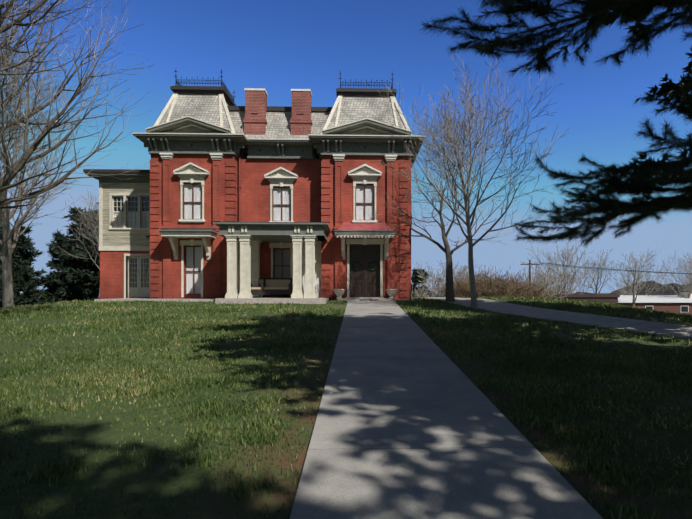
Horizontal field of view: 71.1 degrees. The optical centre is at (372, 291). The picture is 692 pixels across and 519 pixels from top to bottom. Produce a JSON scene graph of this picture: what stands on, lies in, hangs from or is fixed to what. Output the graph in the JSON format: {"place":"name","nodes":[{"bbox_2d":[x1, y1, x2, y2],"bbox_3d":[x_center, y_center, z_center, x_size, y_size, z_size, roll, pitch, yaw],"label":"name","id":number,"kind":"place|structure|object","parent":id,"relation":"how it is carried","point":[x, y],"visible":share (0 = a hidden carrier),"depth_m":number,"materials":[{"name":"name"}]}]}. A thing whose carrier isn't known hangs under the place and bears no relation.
{"place":"outdoors","nodes":[
{"label":"outdoors","id":0,"kind":"place"},
{"bbox_2d":[0,293,691,518],"bbox_3d":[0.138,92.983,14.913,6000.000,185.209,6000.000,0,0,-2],"label":"ground","id":1,"kind":"structure","parent":0,"point":[130,481],"depth_m":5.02,"materials":[{"name":"green plant"}]},
{"bbox_2d":[0,262,51,307],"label":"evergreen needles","id":2,"kind":"object","parent":1,"relation":"on","point":[23,274],"depth_m":38.57,"materials":[{"name":"green plant"}]},
{"bbox_2d":[0,225,58,307],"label":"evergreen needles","id":3,"kind":"object","parent":1,"relation":"on","point":[24,244],"depth_m":42.82,"materials":[{"name":"green plant"}]},
{"bbox_2d":[0,1,92,307],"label":"bare tree","id":4,"kind":"object","parent":1,"relation":"on","point":[7,243],"visible":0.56,"depth_m":23.33,"materials":[{"name":"brown plant"}]},
{"bbox_2d":[42,229,90,302],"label":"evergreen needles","id":5,"kind":"object","parent":1,"relation":"on","point":[55,262],"depth_m":52.71,"materials":[{"name":"green plant"}]},
{"bbox_2d":[41,206,99,302],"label":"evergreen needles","id":6,"kind":"object","parent":1,"relation":"on","point":[70,261],"depth_m":43.94,"materials":[{"name":"green plant"}]},
{"bbox_2d":[62,191,99,298],"bbox_3d":[-19.754,-2.902,35.499,6.287,9.619,5.146,0,0,45],"label":"bare tree","id":7,"kind":"object","parent":1,"relation":"on","point":[97,217],"visible":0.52,"depth_m":34.71,"materials":[{"name":"brown plant"}]},
{"bbox_2d":[0,0,162,211],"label":"bare tree","id":8,"kind":"object","parent":1,"relation":"on","point":[8,177],"visible":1,"depth_m":13.66,"materials":[{"name":"brown plant"}]},
{"bbox_2d":[65,202,99,300],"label":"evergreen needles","id":9,"kind":"object","parent":1,"relation":"on","point":[92,286],"depth_m":40.54,"materials":[{"name":"green plant"}]},
{"bbox_2d":[94,69,425,303],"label":"house","id":10,"kind":"structure","parent":1,"relation":"on","point":[254,189],"depth_m":23.64,"materials":[{"name":"brick"}]},
{"bbox_2d":[83,169,150,298],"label":"house wing","id":11,"kind":"structure","parent":10,"relation":"attached to","point":[124,229],"depth_m":25.79,"materials":[{"name":"beige wood"}]},
{"bbox_2d":[251,278,265,297],"bbox_3d":[-5.542,-0.204,23.093,0.700,0.965,0.791,0,0,-2],"label":"bench","id":12,"kind":"object","parent":10,"relation":"on","point":[258,290],"visible":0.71,"depth_m":22.73,"materials":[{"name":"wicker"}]},
{"bbox_2d":[259,278,291,297],"bbox_3d":[-4.680,-0.204,23.370,1.490,0.965,0.791,0,0,-2],"label":"bench","id":13,"kind":"object","parent":10,"relation":"on","point":[278,286],"visible":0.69,"depth_m":23.30,"materials":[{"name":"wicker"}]},
{"bbox_2d":[303,278,318,297],"bbox_3d":[-2.979,-0.204,23.374,0.700,0.965,0.791,0,0,-2],"label":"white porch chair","id":14,"kind":"object","parent":10,"relation":"on","point":[317,286],"visible":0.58,"depth_m":23.05,"materials":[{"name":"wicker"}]},
{"bbox_2d":[333,289,344,298],"bbox_3d":[-1.622,0.091,23.162,0.580,0.455,0.580,0,0,-2],"label":"planter urn","id":15,"kind":"object","parent":10,"relation":"on","point":[339,293],"visible":1,"depth_m":22.99,"materials":[{"name":"stone"}]},
{"bbox_2d":[386,289,397,298],"bbox_3d":[0.897,0.091,23.241,0.580,0.455,0.580,0,0,-2],"label":"planter urn","id":16,"kind":"object","parent":10,"relation":"on","point":[391,293],"visible":1,"depth_m":23.07,"materials":[{"name":"stone"}]},
{"bbox_2d":[411,267,432,296],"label":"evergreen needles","id":17,"kind":"object","parent":1,"relation":"on","point":[415,278],"depth_m":71.52,"materials":[{"name":"green plant"}]},
{"bbox_2d":[411,282,436,296],"bbox_3d":[5.226,2.010,57.905,6.090,7.280,5.534,0,0,-2],"label":"shrub","id":18,"kind":"object","parent":1,"relation":"on","point":[418,294],"visible":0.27,"depth_m":57.66,"materials":[{"name":"brown plant"}]},
{"bbox_2d":[413,262,464,296],"bbox_3d":[8.910,1.046,62.604,7.561,10.301,6.743,0,0,-2],"label":"bare shrub","id":19,"kind":"object","parent":1,"relation":"on","point":[439,281],"visible":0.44,"depth_m":61.93,"materials":[{"name":"brown plant"}]},
{"bbox_2d":[357,114,531,301],"bbox_3d":[2.296,-3.406,23.960,7.045,9.055,8.946,0,0,-40],"label":"bare tree","id":20,"kind":"object","parent":1,"relation":"on","point":[450,297],"visible":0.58,"depth_m":22.61,"materials":[{"name":"brown plant"}]},
{"bbox_2d":[430,255,493,296],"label":"bare shrub","id":21,"kind":"object","parent":1,"relation":"on","point":[459,272],"visible":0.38,"depth_m":67.20,"materials":[{"name":"brown plant"}]},
{"bbox_2d":[372,50,568,308],"bbox_3d":[3.788,-3.869,18.963,7.256,10.374,6.690,0,0,24],"label":"bare tree","id":22,"kind":"object","parent":1,"relation":"on","point":[464,157],"visible":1,"depth_m":18.36,"materials":[{"name":"brown plant"}]},
{"bbox_2d":[431,265,556,298],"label":"bushes","id":23,"kind":"object","parent":1,"relation":"on","point":[495,286],"visible":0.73,"depth_m":37.01,"materials":[{"name":"brown plant"}]},
{"bbox_2d":[520,263,569,298],"bbox_3d":[20.643,1.386,59.690,8.036,9.644,9.508,0,0,15],"label":"bare shrub","id":24,"kind":"object","parent":1,"relation":"on","point":[546,283],"visible":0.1,"depth_m":60.11,"materials":[{"name":"brown plant"}]},
{"bbox_2d":[533,260,570,291],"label":"bare shrub","id":25,"kind":"object","parent":1,"relation":"on","point":[549,274],"visible":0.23,"depth_m":119.96,"materials":[{"name":"brown plant"}]},
{"bbox_2d":[525,255,583,298],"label":"bare shrub","id":26,"kind":"object","parent":1,"relation":"on","point":[546,278],"visible":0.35,"depth_m":71.73,"materials":[{"name":"brown plant"}]},
{"bbox_2d":[520,241,598,293],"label":"bare tree","id":27,"kind":"object","parent":1,"relation":"on","point":[563,262],"visible":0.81,"depth_m":80.55,"materials":[{"name":"brown plant"}]},
{"bbox_2d":[430,281,690,296],"bbox_3d":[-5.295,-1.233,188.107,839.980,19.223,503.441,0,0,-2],"label":"hills","id":28,"kind":"structure","parent":1,"relation":"on","point":[668,292],"depth_m":378.02,"materials":[{"name":"brown plant"}]},
{"bbox_2d":[542,253,598,293],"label":"bare shrub","id":29,"kind":"object","parent":1,"relation":"on","point":[580,278],"visible":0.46,"depth_m":95.56,"materials":[{"name":"brown plant"}]},
{"bbox_2d":[544,292,619,303],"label":"dark building","id":30,"kind":"structure","parent":1,"relation":"on","point":[610,298],"depth_m":78.99,"materials":[{"name":"brick"}]},
{"bbox_2d":[575,249,619,293],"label":"bare tree","id":31,"kind":"object","parent":1,"relation":"on","point":[598,278],"visible":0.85,"depth_m":125.26,"materials":[{"name":"brown plant"}]},
{"bbox_2d":[520,260,691,283],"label":"utility pole","id":32,"kind":"object","parent":1,"relation":"on","point":[530,264],"visible":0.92,"depth_m":55.26,"materials":[{"name":"brown wood"}]},
{"bbox_2d":[602,264,670,295],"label":"bare shrub","id":33,"kind":"object","parent":1,"relation":"on","point":[640,283],"visible":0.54,"depth_m":102.01,"materials":[{"name":"brown plant"}]},
{"bbox_2d":[609,250,666,306],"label":"bare tree","id":34,"kind":"object","parent":1,"relation":"on","point":[634,283],"visible":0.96,"depth_m":88.94,"materials":[{"name":"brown plant"}]},
{"bbox_2d":[618,292,691,314],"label":"long building","id":35,"kind":"structure","parent":1,"relation":"on","point":[675,303],"depth_m":93.81,"materials":[{"name":"white"}]},
{"bbox_2d":[651,252,691,297],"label":"bare tree","id":36,"kind":"object","parent":1,"relation":"on","point":[690,289],"visible":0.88,"depth_m":98.59,"materials":[{"name":"brown plant"}]},
{"bbox_2d":[662,253,691,291],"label":"bare tree","id":37,"kind":"object","parent":1,"relation":"on","point":[681,271],"visible":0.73,"depth_m":109.28,"materials":[{"name":"brown plant"}]},
{"bbox_2d":[670,269,691,294],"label":"bare shrub","id":38,"kind":"object","parent":1,"relation":"on","point":[685,283],"visible":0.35,"depth_m":121.81,"materials":[{"name":"brown plant"}]},
{"bbox_2d":[0,0,691,292],"label":"sky","id":39,"kind":"structure","parent":0,"point":[279,47],"materials":[{"name":"blue"}]},
{"bbox_2d":[290,301,602,518],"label":"walkway","id":40,"kind":"structure","parent":0,"point":[412,421],"depth_m":4.60,"materials":[{"name":"concrete"}]},
{"bbox_2d":[412,297,691,339],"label":"path","id":41,"kind":"structure","parent":0,"point":[660,328],"depth_m":15.30,"materials":[{"name":"concrete"}]},
{"bbox_2d":[420,0,691,247],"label":"overhanging pine","id":42,"kind":"object","parent":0,"point":[640,32],"depth_m":7.28,"materials":[{"name":"green plant"}]},
{"bbox_2d":[600,46,691,195],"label":"pine","id":43,"kind":"object","parent":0,"point":[665,88],"depth_m":11.38,"materials":[{"name":"green plant"}]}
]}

